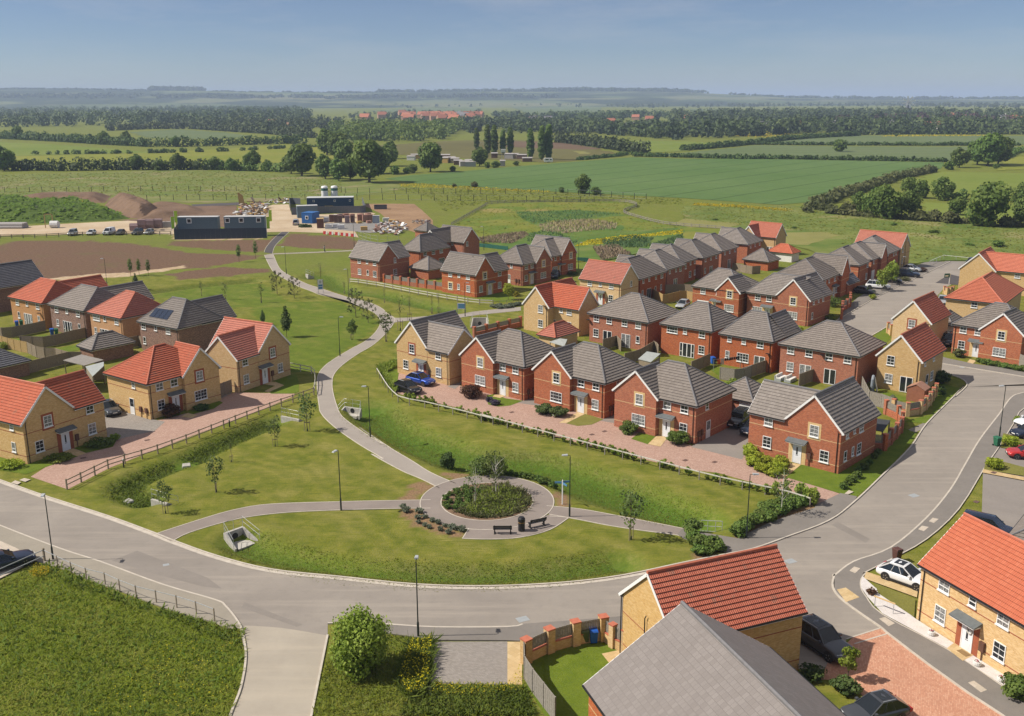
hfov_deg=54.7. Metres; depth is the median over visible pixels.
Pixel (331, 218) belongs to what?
brick pack
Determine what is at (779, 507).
road shrub
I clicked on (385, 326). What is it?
young tree
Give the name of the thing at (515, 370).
window
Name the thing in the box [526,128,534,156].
poplar tree
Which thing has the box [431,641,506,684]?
block paving
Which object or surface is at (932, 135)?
wildflowers
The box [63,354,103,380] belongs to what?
garden shelter
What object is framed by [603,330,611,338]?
patio door
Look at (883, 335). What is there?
garden lawn
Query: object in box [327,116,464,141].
woodland
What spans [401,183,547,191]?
wildflowers
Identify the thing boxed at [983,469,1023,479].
paving slabs
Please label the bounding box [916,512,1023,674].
brick house
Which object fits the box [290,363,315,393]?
rail fence
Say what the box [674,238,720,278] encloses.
brick house
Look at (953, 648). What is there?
paving slabs
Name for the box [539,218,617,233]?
reeds
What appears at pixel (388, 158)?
broadleaf tree
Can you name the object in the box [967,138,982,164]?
broadleaf tree
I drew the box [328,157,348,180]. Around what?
broadleaf tree
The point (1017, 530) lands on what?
garage
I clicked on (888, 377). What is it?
window
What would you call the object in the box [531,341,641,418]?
brick house
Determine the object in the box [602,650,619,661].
paving slabs
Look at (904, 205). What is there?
windblown tree
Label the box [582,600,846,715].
brick house
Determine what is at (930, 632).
flower pot
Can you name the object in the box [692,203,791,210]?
wildflowers
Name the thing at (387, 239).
site fence
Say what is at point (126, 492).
long grass
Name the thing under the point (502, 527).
park bench
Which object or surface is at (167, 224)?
brick pack
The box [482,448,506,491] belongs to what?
birch tree
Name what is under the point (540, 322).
window
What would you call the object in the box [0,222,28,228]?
pipe stack
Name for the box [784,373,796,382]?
garden sofa
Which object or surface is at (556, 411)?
garden shrub
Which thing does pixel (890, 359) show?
window
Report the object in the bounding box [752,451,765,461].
hedge shrub
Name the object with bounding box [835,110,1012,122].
woodland
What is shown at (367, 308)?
young tree
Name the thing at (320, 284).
information board
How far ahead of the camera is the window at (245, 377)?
133.31 m
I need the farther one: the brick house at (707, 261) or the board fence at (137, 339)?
the brick house at (707, 261)
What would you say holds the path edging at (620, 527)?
on the ground at (294, 463)
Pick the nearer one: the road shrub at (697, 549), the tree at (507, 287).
the road shrub at (697, 549)
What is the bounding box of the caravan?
[544,158,552,161]
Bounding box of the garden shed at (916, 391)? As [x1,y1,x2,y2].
[906,381,930,401]
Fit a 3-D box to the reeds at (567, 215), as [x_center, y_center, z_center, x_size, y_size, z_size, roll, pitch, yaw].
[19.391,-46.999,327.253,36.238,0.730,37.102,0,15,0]
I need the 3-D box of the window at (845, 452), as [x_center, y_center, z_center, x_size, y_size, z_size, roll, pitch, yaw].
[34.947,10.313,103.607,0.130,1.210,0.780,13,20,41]
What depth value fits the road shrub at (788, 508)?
93.20 m
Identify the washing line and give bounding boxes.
[713,356,740,370]
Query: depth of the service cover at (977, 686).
65.68 m
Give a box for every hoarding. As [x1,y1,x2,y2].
[174,228,266,239]
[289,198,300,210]
[291,198,365,214]
[479,243,507,249]
[577,257,588,261]
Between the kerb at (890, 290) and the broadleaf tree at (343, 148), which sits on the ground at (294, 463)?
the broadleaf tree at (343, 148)
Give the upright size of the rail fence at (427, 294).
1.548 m
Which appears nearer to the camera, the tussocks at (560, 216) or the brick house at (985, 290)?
the brick house at (985, 290)
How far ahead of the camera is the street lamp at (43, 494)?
83.70 m
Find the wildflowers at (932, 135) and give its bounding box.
[883,134,984,136]
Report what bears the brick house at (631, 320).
on the ground at (294, 463)
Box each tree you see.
[0,145,16,170]
[10,125,23,136]
[97,130,109,141]
[119,131,129,143]
[127,258,132,274]
[129,154,143,168]
[136,259,140,269]
[145,259,149,275]
[155,480,172,513]
[169,153,184,168]
[170,135,179,146]
[203,454,224,492]
[206,156,220,169]
[225,158,237,170]
[235,244,240,255]
[242,149,260,166]
[253,240,257,257]
[258,282,264,302]
[260,310,264,321]
[266,415,279,446]
[269,270,283,290]
[280,306,291,336]
[281,155,294,173]
[284,143,317,175]
[287,276,300,297]
[297,393,316,430]
[314,153,332,178]
[316,128,334,154]
[327,132,346,154]
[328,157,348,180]
[332,139,353,158]
[340,154,356,179]
[346,319,357,339]
[347,288,363,316]
[350,138,387,182]
[359,298,375,322]
[377,311,392,341]
[381,148,390,166]
[383,144,398,165]
[386,140,396,149]
[396,296,404,330]
[407,294,412,320]
[417,141,442,171]
[464,461,484,502]
[471,146,488,165]
[473,127,479,148]
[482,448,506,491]
[483,124,491,153]
[490,125,498,151]
[499,129,506,153]
[503,283,514,295]
[506,127,513,152]
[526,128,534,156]
[537,125,546,159]
[545,124,552,157]
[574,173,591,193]
[619,489,647,540]
[769,469,796,515]
[838,646,861,678]
[850,190,865,211]
[861,186,880,215]
[870,183,905,219]
[876,267,889,286]
[885,260,899,281]
[898,192,909,212]
[900,177,917,194]
[904,189,923,213]
[912,179,930,197]
[931,176,955,200]
[947,196,968,213]
[950,147,970,167]
[964,181,1013,226]
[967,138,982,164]
[971,132,1007,165]
[996,136,1015,163]
[1010,182,1023,204]
[1011,191,1023,222]
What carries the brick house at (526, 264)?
on the ground at (294, 463)
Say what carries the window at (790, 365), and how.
in the brick house at (831, 352)
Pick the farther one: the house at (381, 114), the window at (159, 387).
the house at (381, 114)
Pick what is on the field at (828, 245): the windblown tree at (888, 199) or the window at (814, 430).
the windblown tree at (888, 199)
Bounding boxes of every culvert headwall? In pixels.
[151,489,178,505]
[223,516,259,551]
[281,408,307,422]
[305,269,313,278]
[339,398,361,419]
[470,312,488,327]
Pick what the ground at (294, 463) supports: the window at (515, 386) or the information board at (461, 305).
the information board at (461, 305)
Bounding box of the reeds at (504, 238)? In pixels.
[479,231,528,242]
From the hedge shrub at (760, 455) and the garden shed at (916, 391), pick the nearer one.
the hedge shrub at (760, 455)
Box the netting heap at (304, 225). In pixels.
[298,223,311,227]
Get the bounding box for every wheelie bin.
[581,626,589,641]
[589,626,598,642]
[710,356,715,363]
[892,547,903,558]
[992,435,1001,445]
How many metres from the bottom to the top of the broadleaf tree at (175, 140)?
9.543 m
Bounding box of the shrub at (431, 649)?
[383,630,443,699]
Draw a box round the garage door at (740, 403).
[739,402,750,406]
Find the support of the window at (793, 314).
in the brick house at (803, 300)
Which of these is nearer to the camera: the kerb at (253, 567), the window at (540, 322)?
the kerb at (253, 567)
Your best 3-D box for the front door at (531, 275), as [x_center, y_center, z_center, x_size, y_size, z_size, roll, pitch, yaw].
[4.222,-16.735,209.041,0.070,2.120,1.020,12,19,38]
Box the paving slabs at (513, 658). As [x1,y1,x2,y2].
[507,642,521,684]
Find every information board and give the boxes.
[317,279,322,289]
[457,303,465,312]
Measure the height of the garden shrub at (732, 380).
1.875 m
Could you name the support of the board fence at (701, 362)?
on the ground at (294, 463)
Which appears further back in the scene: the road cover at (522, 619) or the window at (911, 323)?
the window at (911, 323)
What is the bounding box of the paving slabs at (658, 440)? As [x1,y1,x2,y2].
[648,435,665,446]
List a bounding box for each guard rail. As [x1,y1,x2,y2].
[701,520,722,531]
[874,595,895,611]
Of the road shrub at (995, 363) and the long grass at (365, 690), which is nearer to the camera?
the long grass at (365, 690)
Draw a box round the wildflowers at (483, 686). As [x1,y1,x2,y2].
[432,664,523,693]
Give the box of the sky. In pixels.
[0,0,1023,97]
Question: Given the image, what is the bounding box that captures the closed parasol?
[870,375,874,391]
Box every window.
[11,442,16,452]
[35,439,45,453]
[43,414,53,428]
[86,405,94,414]
[88,422,96,435]
[93,315,99,321]
[141,323,145,329]
[155,382,163,391]
[157,399,164,410]
[170,379,178,387]
[194,388,207,401]
[196,370,203,381]
[242,359,248,366]
[243,374,249,384]
[270,347,275,358]
[277,362,283,373]
[403,359,408,369]
[409,344,413,353]
[435,353,440,359]
[435,367,441,377]
[475,375,485,386]
[477,357,482,367]
[499,364,505,371]
[512,366,518,374]
[512,382,518,393]
[537,305,542,313]
[538,319,542,327]
[541,272,546,278]
[549,391,561,403]
[552,372,559,383]
[568,263,572,269]
[577,379,584,387]
[591,399,598,410]
[592,383,599,391]
[593,315,598,322]
[593,328,598,337]
[606,318,611,324]
[608,295,612,301]
[622,320,626,326]
[632,413,644,426]
[635,322,640,329]
[635,393,642,405]
[636,336,639,343]
[662,401,670,410]
[666,326,677,333]
[679,405,688,414]
[679,422,686,432]
[698,331,704,338]
[698,345,704,354]
[700,288,705,294]
[724,304,733,312]
[725,350,729,357]
[726,292,731,298]
[727,336,731,342]
[736,352,748,363]
[752,306,761,310]
[755,294,760,300]
[756,341,763,348]
[762,435,771,449]
[763,418,772,427]
[766,296,771,301]
[786,347,793,354]
[786,362,793,371]
[787,311,796,319]
[789,297,795,305]
[804,350,812,357]
[808,424,818,438]
[818,450,828,463]
[824,353,832,360]
[843,356,851,363]
[843,450,846,462]
[856,442,861,456]
[859,425,863,433]
[883,373,892,383]
[886,355,894,365]
[907,320,915,328]
[932,603,945,626]
[936,579,949,596]
[957,340,964,349]
[959,327,966,333]
[967,597,976,609]
[970,302,977,308]
[974,329,980,335]
[990,639,1006,664]
[991,347,1005,357]
[995,613,1009,631]
[996,331,1004,340]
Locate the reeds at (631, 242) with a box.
[602,235,653,247]
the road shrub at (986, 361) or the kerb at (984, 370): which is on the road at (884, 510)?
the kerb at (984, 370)
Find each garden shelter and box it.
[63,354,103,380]
[85,362,105,384]
[550,338,566,346]
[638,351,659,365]
[876,419,889,442]
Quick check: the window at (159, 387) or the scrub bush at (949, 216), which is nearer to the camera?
the window at (159, 387)
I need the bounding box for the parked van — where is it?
[102,227,115,234]
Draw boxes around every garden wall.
[382,274,441,290]
[472,316,522,337]
[520,613,609,663]
[604,620,623,651]
[840,292,851,319]
[874,416,904,450]
[883,399,905,432]
[886,322,892,335]
[891,382,938,416]
[943,286,954,294]
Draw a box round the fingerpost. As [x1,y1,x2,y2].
[555,480,568,503]
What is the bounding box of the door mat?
[957,649,970,655]
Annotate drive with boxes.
[0,541,35,577]
[105,411,163,439]
[448,382,461,388]
[518,398,539,404]
[601,415,613,422]
[692,426,748,458]
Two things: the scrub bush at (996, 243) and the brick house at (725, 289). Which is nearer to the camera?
the brick house at (725, 289)
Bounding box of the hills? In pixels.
[0,89,1023,108]
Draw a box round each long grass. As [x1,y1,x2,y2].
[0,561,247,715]
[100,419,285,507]
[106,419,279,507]
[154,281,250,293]
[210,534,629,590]
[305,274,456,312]
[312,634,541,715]
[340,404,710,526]
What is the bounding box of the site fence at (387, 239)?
[358,231,398,242]
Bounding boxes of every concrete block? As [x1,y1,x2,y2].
[124,498,133,503]
[182,463,190,468]
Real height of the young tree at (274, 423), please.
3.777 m
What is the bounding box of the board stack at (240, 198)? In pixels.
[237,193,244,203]
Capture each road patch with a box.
[112,551,221,588]
[242,602,301,626]
[832,522,868,542]
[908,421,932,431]
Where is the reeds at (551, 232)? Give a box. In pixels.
[527,229,577,243]
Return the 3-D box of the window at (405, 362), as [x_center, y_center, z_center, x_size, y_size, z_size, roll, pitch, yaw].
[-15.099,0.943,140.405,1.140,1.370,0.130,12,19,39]
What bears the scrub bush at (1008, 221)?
on the field at (828, 245)
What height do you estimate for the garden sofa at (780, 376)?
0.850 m
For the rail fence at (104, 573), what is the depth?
77.81 m
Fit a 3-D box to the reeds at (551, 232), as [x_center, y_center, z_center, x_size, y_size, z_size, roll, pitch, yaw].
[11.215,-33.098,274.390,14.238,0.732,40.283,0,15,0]
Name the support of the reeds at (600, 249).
on the ground at (294, 463)
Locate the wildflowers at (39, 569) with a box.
[29,563,48,575]
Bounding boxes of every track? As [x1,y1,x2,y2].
[0,221,175,235]
[191,202,238,205]
[236,204,374,236]
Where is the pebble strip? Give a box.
[861,577,1004,684]
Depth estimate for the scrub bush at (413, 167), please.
523.71 m
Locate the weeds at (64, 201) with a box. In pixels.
[0,193,122,221]
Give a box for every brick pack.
[129,225,137,230]
[137,219,145,224]
[145,220,153,225]
[154,219,162,224]
[163,221,170,227]
[329,215,333,221]
[334,215,337,222]
[345,215,349,222]
[350,215,354,222]
[357,214,362,221]
[362,214,367,221]
[367,214,372,221]
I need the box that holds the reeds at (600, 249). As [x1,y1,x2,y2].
[593,243,630,260]
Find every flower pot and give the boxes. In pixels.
[927,629,934,635]
[973,659,981,666]
[997,675,1004,682]
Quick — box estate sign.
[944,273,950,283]
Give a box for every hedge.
[0,130,308,146]
[0,156,213,170]
[31,143,316,154]
[104,121,317,137]
[201,159,285,171]
[374,357,396,393]
[396,681,536,715]
[552,130,651,152]
[576,151,632,159]
[632,151,790,158]
[679,131,861,149]
[755,141,1020,145]
[789,154,948,161]
[801,163,938,209]
[802,206,1023,226]
[856,124,1023,134]
[950,188,1011,200]
[1007,146,1023,157]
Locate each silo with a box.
[321,186,327,195]
[331,186,337,195]
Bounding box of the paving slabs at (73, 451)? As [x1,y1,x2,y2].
[64,448,84,455]
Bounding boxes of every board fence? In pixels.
[0,320,45,337]
[0,336,27,352]
[19,327,86,346]
[26,342,80,363]
[28,352,68,372]
[128,335,141,346]
[220,379,231,395]
[523,641,555,715]
[602,335,621,350]
[624,341,658,361]
[652,289,692,302]
[665,284,692,293]
[691,353,710,369]
[719,365,751,380]
[732,263,760,273]
[744,360,765,376]
[798,369,813,385]
[861,376,892,407]
[1019,354,1023,365]
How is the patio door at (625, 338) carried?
in the brick house at (631, 320)
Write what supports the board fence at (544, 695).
on the ground at (294, 463)
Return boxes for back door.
[129,398,134,414]
[706,419,710,437]
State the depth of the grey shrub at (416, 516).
92.39 m
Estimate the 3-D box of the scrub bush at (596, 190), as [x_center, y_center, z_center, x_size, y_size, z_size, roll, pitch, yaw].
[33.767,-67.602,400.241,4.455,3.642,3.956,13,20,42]
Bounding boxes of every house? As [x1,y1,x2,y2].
[0,259,43,311]
[0,369,106,463]
[7,274,107,329]
[47,280,154,337]
[86,290,160,336]
[102,341,221,419]
[136,294,236,350]
[205,316,290,392]
[348,240,409,281]
[359,112,370,119]
[377,111,386,117]
[394,310,473,384]
[401,111,410,119]
[403,113,414,119]
[404,232,450,269]
[420,111,430,119]
[428,224,480,254]
[429,113,439,119]
[436,113,447,119]
[440,251,508,297]
[447,113,459,118]
[458,328,554,400]
[465,112,475,116]
[500,243,551,285]
[521,277,599,336]
[531,234,577,274]
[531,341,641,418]
[578,259,638,304]
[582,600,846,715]
[586,292,679,349]
[611,359,736,443]
[615,254,667,297]
[618,543,807,669]
[632,114,639,119]
[637,248,686,284]
[650,243,697,282]
[659,301,738,358]
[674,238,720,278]
[691,267,758,316]
[693,232,738,268]
[718,309,801,372]
[719,227,763,263]
[745,221,786,249]
[745,271,832,325]
[747,376,881,473]
[777,252,850,296]
[777,320,886,385]
[828,244,870,284]
[850,240,888,280]
[854,229,910,268]
[862,234,900,269]
[875,321,946,392]
[891,291,951,341]
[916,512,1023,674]
[944,271,1023,316]
[951,302,1023,364]
[958,246,1023,295]
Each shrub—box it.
[0,342,7,348]
[0,458,24,468]
[43,452,73,462]
[83,436,115,447]
[110,433,120,439]
[162,403,180,416]
[192,403,209,410]
[383,630,443,699]
[402,506,410,511]
[414,514,421,518]
[415,507,423,512]
[439,451,455,469]
[442,494,449,499]
[444,503,451,508]
[454,489,462,494]
[458,525,465,531]
[460,384,482,398]
[460,483,469,490]
[462,493,470,499]
[468,455,486,473]
[476,453,507,474]
[489,399,500,404]
[507,470,516,476]
[522,472,529,478]
[535,403,551,413]
[537,477,546,483]
[547,406,569,416]
[548,480,556,488]
[567,271,578,274]
[619,420,638,434]
[665,430,689,443]
[682,518,704,529]
[684,527,696,535]
[685,531,699,539]
[688,534,704,545]
[690,543,705,554]
[701,535,723,551]
[704,546,714,555]
[712,539,727,551]
[724,378,736,383]
[728,521,748,537]
[737,519,751,529]
[739,513,760,529]
[742,442,757,451]
[742,447,756,456]
[745,454,760,465]
[750,512,764,524]
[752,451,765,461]
[753,461,765,471]
[753,508,769,522]
[757,501,773,509]
[759,464,772,473]
[761,509,777,521]
[762,455,773,462]
[766,460,777,466]
[768,467,780,476]
[769,480,779,495]
[771,497,785,504]
[772,504,786,514]
[773,461,788,473]
[774,454,785,461]
[778,458,789,466]
[778,496,795,505]
[779,503,792,512]
[780,480,791,493]
[791,498,801,509]
[794,482,809,496]
[798,662,827,682]
[799,494,809,505]
[806,487,819,504]
[825,314,835,319]
[829,674,863,696]
[830,296,840,306]
[839,482,848,488]
[843,478,851,484]
[848,476,856,481]
[852,470,862,479]
[854,466,862,472]
[860,463,870,469]
[865,458,873,463]
[866,587,877,595]
[870,453,878,457]
[875,448,881,453]
[899,276,910,280]
[935,370,951,383]
[938,386,945,394]
[952,348,966,357]
[983,358,991,364]
[984,457,1004,468]
[992,360,1001,366]
[1000,671,1023,700]
[1002,435,1020,445]
[1009,364,1018,369]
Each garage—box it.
[0,348,31,377]
[76,330,135,363]
[408,256,443,279]
[413,222,437,236]
[536,320,580,347]
[729,376,760,410]
[742,248,780,270]
[767,243,800,261]
[845,272,859,294]
[947,309,962,330]
[1009,515,1023,539]
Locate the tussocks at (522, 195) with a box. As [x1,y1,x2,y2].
[394,187,682,211]
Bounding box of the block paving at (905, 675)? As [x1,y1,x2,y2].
[821,628,1000,715]
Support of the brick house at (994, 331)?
on the ground at (294, 463)
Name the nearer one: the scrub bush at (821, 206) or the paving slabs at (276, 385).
the paving slabs at (276, 385)
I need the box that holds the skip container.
[374,205,386,208]
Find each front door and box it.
[61,432,70,451]
[172,395,179,405]
[262,368,267,383]
[418,364,423,371]
[488,284,491,294]
[500,380,505,395]
[530,274,533,283]
[577,396,583,412]
[598,293,602,304]
[662,419,669,436]
[792,444,801,463]
[960,624,973,653]
[972,343,978,356]
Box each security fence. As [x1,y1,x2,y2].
[1,186,646,198]
[146,194,582,201]
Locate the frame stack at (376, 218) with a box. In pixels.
[372,215,379,222]
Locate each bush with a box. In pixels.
[152,159,168,169]
[327,603,393,682]
[389,165,399,174]
[403,167,410,173]
[409,164,417,172]
[471,181,477,186]
[484,162,489,167]
[491,161,500,167]
[590,187,601,194]
[817,202,827,210]
[824,203,838,211]
[833,139,847,150]
[838,201,856,213]
[915,210,926,217]
[927,209,941,219]
[928,230,939,232]
[940,210,959,222]
[942,161,955,169]
[991,240,1004,245]
[997,214,1016,226]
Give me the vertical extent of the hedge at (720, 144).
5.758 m
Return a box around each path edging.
[158,499,430,532]
[174,508,414,539]
[264,255,438,487]
[274,257,453,482]
[420,475,553,529]
[441,484,533,520]
[462,518,568,539]
[547,505,680,527]
[555,516,684,538]
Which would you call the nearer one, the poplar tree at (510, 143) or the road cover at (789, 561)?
the road cover at (789, 561)
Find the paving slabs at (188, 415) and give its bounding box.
[182,413,196,417]
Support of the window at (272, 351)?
in the brick house at (245, 354)
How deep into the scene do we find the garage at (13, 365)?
139.64 m
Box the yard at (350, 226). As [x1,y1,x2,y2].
[325,222,407,232]
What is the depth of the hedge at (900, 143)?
800.37 m
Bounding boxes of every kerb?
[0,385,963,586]
[0,481,645,588]
[0,525,246,715]
[310,634,328,715]
[328,622,521,626]
[831,392,1023,627]
[836,261,950,320]
[846,628,879,638]
[854,633,886,643]
[860,408,1023,699]
[880,627,1004,715]
[942,363,1023,376]
[952,375,967,396]
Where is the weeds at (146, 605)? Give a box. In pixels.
[40,558,246,646]
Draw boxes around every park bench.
[493,525,511,533]
[528,517,546,528]
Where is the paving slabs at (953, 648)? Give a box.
[947,643,972,660]
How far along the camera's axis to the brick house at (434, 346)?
137.49 m
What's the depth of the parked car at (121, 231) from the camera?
288.55 m
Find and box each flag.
[170,217,174,230]
[173,211,176,222]
[266,217,269,228]
[268,210,271,220]
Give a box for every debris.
[233,197,269,214]
[269,197,288,203]
[370,220,408,234]
[412,219,430,223]
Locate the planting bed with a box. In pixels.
[441,483,532,519]
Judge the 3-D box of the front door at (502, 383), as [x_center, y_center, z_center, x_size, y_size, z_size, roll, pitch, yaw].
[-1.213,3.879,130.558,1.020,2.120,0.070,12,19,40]
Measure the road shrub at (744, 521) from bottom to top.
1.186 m
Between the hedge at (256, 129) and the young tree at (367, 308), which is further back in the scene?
the hedge at (256, 129)
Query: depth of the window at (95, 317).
160.49 m
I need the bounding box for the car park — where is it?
[982,409,1023,526]
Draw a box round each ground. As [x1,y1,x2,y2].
[0,105,1023,715]
[125,213,233,226]
[175,206,236,222]
[362,204,432,231]
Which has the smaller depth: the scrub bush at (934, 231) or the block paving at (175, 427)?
the block paving at (175, 427)
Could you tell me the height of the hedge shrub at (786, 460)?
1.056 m
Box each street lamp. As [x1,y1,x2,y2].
[40,493,53,559]
[332,450,341,510]
[338,316,341,355]
[361,385,370,436]
[414,555,418,635]
[562,454,570,516]
[745,473,758,537]
[999,385,1005,435]
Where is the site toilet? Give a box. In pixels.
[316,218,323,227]
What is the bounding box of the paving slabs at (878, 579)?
[864,572,917,596]
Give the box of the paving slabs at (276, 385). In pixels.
[265,382,283,391]
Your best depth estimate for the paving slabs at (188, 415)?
122.96 m
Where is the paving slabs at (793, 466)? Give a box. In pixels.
[779,463,800,477]
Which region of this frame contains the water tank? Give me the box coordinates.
[49,221,59,227]
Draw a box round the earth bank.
[0,195,129,223]
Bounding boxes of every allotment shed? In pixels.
[406,155,415,159]
[442,157,448,162]
[453,159,461,164]
[459,160,469,165]
[465,161,475,166]
[491,152,497,157]
[504,153,513,158]
[517,154,526,158]
[522,157,531,161]
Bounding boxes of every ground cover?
[453,480,532,518]
[462,485,524,513]
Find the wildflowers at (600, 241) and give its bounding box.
[576,229,683,245]
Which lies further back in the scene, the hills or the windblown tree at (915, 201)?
the hills
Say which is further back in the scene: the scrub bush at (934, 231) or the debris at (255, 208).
the debris at (255, 208)
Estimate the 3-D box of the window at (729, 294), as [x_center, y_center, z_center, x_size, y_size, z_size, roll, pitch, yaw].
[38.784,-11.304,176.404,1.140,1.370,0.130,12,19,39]
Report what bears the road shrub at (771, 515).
on the ground at (294, 463)
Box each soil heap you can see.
[25,192,110,202]
[105,192,156,218]
[137,201,206,218]
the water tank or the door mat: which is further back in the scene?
the water tank
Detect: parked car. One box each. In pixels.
[0,549,36,569]
[67,228,77,235]
[86,229,96,234]
[103,398,121,416]
[116,229,125,234]
[131,227,143,234]
[144,228,154,232]
[293,219,298,224]
[394,378,422,393]
[405,370,435,386]
[551,270,560,278]
[675,298,690,307]
[727,406,749,428]
[739,419,748,434]
[800,613,851,662]
[840,688,912,715]
[853,285,875,294]
[865,279,890,289]
[876,558,920,591]
[881,277,901,283]
[898,268,919,277]
[901,264,921,271]
[938,294,946,303]
[941,331,952,345]
[964,509,1012,532]
[1005,444,1023,459]
[1009,424,1023,438]
[1013,415,1023,425]
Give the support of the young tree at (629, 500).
on the ground at (294, 463)
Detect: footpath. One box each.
[156,500,419,540]
[265,232,287,253]
[265,255,447,484]
[268,250,351,255]
[391,307,520,322]
[421,476,552,528]
[464,514,566,538]
[549,506,682,533]
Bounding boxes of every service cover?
[850,567,859,572]
[879,617,893,625]
[919,526,927,530]
[968,681,985,691]
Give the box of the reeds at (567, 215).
[517,210,620,222]
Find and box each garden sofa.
[774,372,786,381]
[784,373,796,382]
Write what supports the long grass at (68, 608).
on the ground at (294, 463)
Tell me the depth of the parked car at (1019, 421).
117.43 m
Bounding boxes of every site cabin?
[177,216,219,231]
[224,215,265,234]
[296,204,317,217]
[301,211,318,223]
[307,196,353,208]
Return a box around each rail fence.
[0,231,170,238]
[0,548,45,575]
[44,550,214,620]
[65,387,314,489]
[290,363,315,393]
[349,278,492,304]
[376,368,810,506]
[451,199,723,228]
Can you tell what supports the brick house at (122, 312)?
on the ground at (294, 463)
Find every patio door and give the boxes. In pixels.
[24,313,32,323]
[63,321,71,331]
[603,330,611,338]
[621,333,629,347]
[647,288,650,297]
[679,342,694,357]
[754,355,764,363]
[799,364,810,373]
[823,368,835,384]
[899,376,912,392]
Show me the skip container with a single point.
(380, 206)
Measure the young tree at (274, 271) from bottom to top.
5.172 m
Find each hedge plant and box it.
[422,395,429,403]
[548,429,556,437]
[583,438,590,446]
[598,442,605,450]
[610,445,616,454]
[616,448,623,456]
[621,449,629,457]
[629,452,637,460]
[660,459,668,467]
[668,462,675,469]
[684,466,692,474]
[712,472,719,480]
[721,474,727,482]
[762,483,771,493]
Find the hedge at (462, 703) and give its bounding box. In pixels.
[396,681,536,715]
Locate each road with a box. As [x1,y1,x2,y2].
[0,364,1023,668]
[232,626,325,715]
[835,263,961,334]
[936,275,958,284]
[937,261,965,268]
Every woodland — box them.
[0,87,149,90]
[0,92,558,98]
[0,104,313,126]
[147,85,206,90]
[168,114,336,130]
[209,90,379,92]
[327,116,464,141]
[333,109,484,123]
[354,102,668,107]
[376,87,642,92]
[445,114,687,139]
[474,108,676,120]
[537,86,709,93]
[670,105,1023,122]
[677,114,1023,137]
[685,101,1023,107]
[728,92,1023,98]
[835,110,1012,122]
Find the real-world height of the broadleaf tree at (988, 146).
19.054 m
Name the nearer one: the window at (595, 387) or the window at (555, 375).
the window at (595, 387)
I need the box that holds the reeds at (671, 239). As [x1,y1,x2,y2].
[646,233,682,245]
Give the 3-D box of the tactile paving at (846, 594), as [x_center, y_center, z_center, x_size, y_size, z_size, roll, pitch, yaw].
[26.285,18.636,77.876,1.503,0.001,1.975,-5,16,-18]
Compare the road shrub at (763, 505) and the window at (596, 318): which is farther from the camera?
the window at (596, 318)
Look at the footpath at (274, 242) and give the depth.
271.43 m
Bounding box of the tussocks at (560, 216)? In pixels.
[455,202,683,239]
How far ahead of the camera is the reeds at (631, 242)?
267.25 m
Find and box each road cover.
[515,616,529,622]
[784,558,796,563]
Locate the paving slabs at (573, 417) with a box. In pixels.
[559,412,583,422]
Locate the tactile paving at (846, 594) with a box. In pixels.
[837,588,858,601]
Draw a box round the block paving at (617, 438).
[395,373,839,503]
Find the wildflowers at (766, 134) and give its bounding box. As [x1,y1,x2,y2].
[736,131,795,137]
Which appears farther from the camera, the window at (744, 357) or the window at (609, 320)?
the window at (609, 320)
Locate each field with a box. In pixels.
[0,142,154,155]
[0,169,406,202]
[15,144,333,162]
[132,129,253,138]
[353,140,615,161]
[374,108,480,112]
[386,157,943,204]
[454,202,719,261]
[489,228,684,259]
[506,141,599,149]
[512,107,600,115]
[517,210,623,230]
[574,151,588,153]
[624,140,711,151]
[653,145,1013,160]
[671,218,738,227]
[679,206,1023,263]
[770,136,1023,144]
[786,232,840,244]
[905,172,1023,194]
[920,202,1014,218]
[997,155,1023,169]
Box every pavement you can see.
[0,526,243,645]
[385,616,621,641]
[677,493,856,552]
[833,393,1023,715]
[838,262,948,318]
[942,357,1023,375]
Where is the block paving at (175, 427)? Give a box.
[31,392,293,488]
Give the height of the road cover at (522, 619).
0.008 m
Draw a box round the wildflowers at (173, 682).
[94,641,234,714]
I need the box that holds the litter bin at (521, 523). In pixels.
[518,516,524,531]
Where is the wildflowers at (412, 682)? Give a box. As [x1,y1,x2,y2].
[398,634,430,690]
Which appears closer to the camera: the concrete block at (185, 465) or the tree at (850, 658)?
the tree at (850, 658)
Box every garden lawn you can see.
[0,452,76,473]
[57,345,78,351]
[75,437,115,452]
[188,401,222,413]
[270,374,298,393]
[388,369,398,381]
[477,291,515,301]
[487,394,521,406]
[526,643,615,715]
[567,414,602,425]
[632,432,654,443]
[707,366,719,375]
[787,428,916,495]
[875,328,889,341]
[875,583,915,616]
[880,392,905,400]
[904,383,959,422]
[984,459,1023,475]
[1000,433,1023,447]

